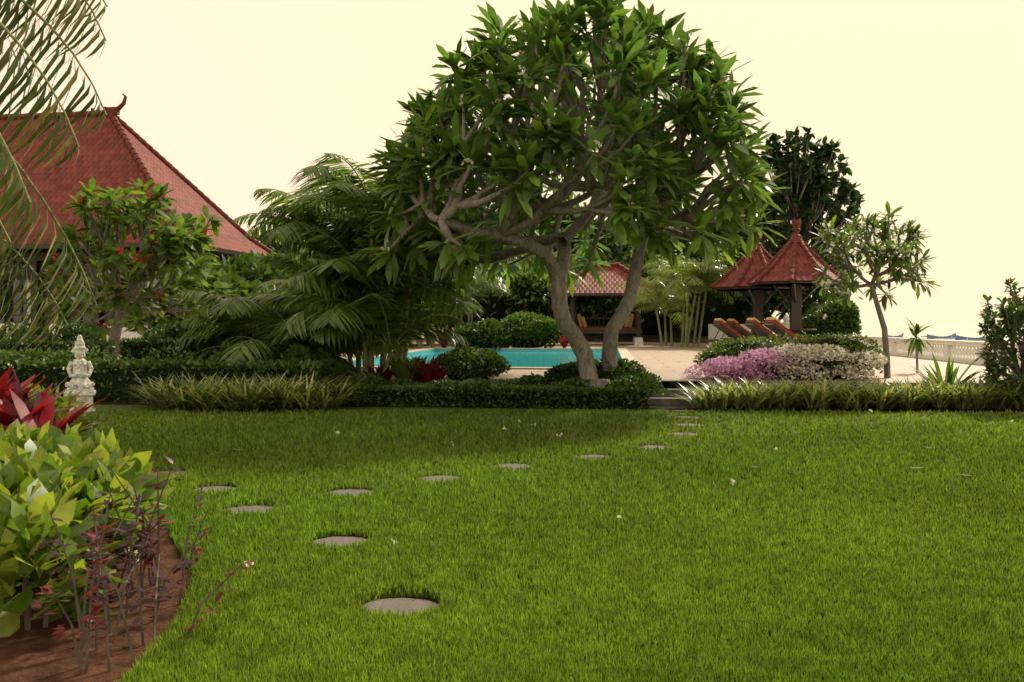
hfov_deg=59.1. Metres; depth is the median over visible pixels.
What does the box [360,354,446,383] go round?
cordylines
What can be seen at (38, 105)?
palm
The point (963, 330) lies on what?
sea
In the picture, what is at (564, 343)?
cordylines
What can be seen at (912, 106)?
sky
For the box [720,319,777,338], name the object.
sun lounger
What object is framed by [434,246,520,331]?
tree
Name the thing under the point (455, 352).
round shrub
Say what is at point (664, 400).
terrace steps
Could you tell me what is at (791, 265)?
pavilion front
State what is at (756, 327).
sun lounger
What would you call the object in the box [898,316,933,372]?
palm plant
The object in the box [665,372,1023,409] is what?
variegated border plant
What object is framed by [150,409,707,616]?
stepping stones
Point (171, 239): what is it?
red flower tree
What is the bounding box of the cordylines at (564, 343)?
[430,326,568,347]
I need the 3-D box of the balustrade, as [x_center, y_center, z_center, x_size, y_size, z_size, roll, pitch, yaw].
[11.514,-0.242,27.114,4.165,1.370,24.884,0,1,-4]
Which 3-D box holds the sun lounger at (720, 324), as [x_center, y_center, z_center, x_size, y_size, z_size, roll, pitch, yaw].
[8.342,-0.233,32.267,2.501,1.158,1.049,0,1,-4]
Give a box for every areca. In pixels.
[415,270,512,347]
[421,267,510,345]
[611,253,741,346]
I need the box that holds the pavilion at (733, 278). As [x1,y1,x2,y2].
[710,229,803,334]
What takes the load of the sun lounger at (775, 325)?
on the terrace at (669, 362)
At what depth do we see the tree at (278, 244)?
49.78 m
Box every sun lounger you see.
[707,318,764,348]
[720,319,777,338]
[744,318,815,341]
[763,317,823,343]
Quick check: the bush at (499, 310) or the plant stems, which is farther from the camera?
the bush at (499, 310)
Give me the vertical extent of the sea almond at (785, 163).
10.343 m
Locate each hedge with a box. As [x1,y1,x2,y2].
[0,319,117,359]
[116,319,242,360]
[317,372,668,408]
[499,310,562,347]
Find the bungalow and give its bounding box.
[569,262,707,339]
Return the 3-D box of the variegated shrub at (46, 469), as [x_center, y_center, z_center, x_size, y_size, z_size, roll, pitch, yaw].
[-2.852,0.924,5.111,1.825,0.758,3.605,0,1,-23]
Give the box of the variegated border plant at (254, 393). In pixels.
[121,368,374,410]
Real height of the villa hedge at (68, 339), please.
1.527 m
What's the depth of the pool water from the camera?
28.11 m
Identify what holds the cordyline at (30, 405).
on the bed at (32, 655)
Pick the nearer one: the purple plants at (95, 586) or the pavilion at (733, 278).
the purple plants at (95, 586)
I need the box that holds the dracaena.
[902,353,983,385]
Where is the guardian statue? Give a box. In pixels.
[64,335,95,414]
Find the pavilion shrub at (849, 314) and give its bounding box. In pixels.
[802,299,862,337]
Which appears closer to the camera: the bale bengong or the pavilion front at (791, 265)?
the pavilion front at (791, 265)
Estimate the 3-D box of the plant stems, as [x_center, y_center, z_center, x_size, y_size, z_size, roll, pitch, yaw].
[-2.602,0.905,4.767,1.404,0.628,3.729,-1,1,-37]
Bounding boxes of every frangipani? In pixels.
[361,0,789,387]
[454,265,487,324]
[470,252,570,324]
[811,201,942,377]
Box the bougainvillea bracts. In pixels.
[683,342,887,380]
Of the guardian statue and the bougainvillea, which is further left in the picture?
the guardian statue
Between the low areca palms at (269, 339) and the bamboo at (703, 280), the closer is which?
the low areca palms at (269, 339)
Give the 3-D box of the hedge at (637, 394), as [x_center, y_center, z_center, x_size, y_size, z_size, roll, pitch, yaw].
[-0.335,0.804,14.586,5.688,0.598,1.708,0,1,6]
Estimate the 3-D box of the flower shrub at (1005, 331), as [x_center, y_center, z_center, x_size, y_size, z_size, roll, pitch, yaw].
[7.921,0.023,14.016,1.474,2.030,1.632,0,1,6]
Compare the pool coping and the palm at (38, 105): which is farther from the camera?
the pool coping
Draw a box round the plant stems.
[22,464,242,673]
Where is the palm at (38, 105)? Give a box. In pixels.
[0,0,107,351]
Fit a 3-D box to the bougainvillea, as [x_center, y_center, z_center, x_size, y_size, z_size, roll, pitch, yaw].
[4.948,0.379,15.961,3.451,1.104,1.584,0,1,6]
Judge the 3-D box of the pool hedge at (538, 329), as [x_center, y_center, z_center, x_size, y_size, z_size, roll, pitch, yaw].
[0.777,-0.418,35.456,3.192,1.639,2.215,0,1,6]
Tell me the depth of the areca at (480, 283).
36.94 m
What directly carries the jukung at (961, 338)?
on the sea
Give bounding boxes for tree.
[38,176,237,358]
[256,230,305,255]
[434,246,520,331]
[519,192,631,261]
[623,222,746,329]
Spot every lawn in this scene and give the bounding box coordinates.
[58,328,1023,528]
[59,407,1023,681]
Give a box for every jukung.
[888,328,906,337]
[925,327,955,338]
[955,335,985,340]
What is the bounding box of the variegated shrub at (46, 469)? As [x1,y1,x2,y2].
[0,419,176,636]
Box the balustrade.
[708,314,1020,366]
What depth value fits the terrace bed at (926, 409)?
13.86 m
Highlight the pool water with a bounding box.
[354,351,619,366]
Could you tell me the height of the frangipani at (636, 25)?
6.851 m
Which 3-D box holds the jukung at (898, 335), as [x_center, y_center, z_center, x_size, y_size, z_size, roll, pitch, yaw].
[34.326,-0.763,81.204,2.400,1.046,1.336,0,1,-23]
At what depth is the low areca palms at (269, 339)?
16.12 m
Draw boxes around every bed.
[0,524,192,681]
[93,401,1023,411]
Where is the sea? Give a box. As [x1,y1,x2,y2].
[773,324,1023,359]
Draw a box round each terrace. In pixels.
[0,342,341,401]
[103,336,1016,393]
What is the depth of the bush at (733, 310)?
44.79 m
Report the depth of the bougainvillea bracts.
15.19 m
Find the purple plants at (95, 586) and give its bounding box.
[29,456,254,652]
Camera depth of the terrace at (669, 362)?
20.71 m
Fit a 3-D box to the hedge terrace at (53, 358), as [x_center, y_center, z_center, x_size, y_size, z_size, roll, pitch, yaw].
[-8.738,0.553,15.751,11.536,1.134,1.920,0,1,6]
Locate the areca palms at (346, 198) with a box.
[233,153,498,373]
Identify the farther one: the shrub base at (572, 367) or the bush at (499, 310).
the bush at (499, 310)
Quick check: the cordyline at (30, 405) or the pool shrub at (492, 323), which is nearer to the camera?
the cordyline at (30, 405)
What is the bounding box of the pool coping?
[352,348,635,368]
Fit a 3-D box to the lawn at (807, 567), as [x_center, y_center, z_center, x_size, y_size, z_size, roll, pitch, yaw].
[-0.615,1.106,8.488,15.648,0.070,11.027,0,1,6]
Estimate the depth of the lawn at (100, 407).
12.98 m
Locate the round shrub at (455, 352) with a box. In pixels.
[434,345,511,380]
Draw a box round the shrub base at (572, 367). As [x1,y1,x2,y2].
[543,357,662,390]
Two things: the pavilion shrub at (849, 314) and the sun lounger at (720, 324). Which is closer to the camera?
the sun lounger at (720, 324)
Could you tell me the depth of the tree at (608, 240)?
62.43 m
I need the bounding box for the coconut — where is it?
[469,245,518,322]
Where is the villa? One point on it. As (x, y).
(115, 149)
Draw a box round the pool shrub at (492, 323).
[450,317,516,349]
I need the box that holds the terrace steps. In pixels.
[649,380,700,405]
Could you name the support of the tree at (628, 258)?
on the terrace at (669, 362)
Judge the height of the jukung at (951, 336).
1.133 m
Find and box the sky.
[0,0,1023,323]
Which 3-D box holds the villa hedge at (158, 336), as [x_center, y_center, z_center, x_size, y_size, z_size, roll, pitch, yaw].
[-6.186,0.326,17.588,2.533,1.524,1.825,0,1,6]
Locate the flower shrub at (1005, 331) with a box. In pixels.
[973,277,1023,396]
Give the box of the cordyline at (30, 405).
[0,364,127,435]
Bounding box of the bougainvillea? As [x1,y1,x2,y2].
[693,332,889,379]
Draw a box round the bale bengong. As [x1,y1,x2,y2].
[550,263,661,344]
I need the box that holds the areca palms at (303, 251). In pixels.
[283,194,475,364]
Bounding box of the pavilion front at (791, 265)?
[745,218,842,336]
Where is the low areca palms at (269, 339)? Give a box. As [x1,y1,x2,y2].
[175,290,482,376]
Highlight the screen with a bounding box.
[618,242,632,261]
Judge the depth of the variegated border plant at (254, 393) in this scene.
13.63 m
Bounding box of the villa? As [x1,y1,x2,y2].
[0,94,276,349]
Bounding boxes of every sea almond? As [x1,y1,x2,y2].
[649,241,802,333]
[729,125,865,323]
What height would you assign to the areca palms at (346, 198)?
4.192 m

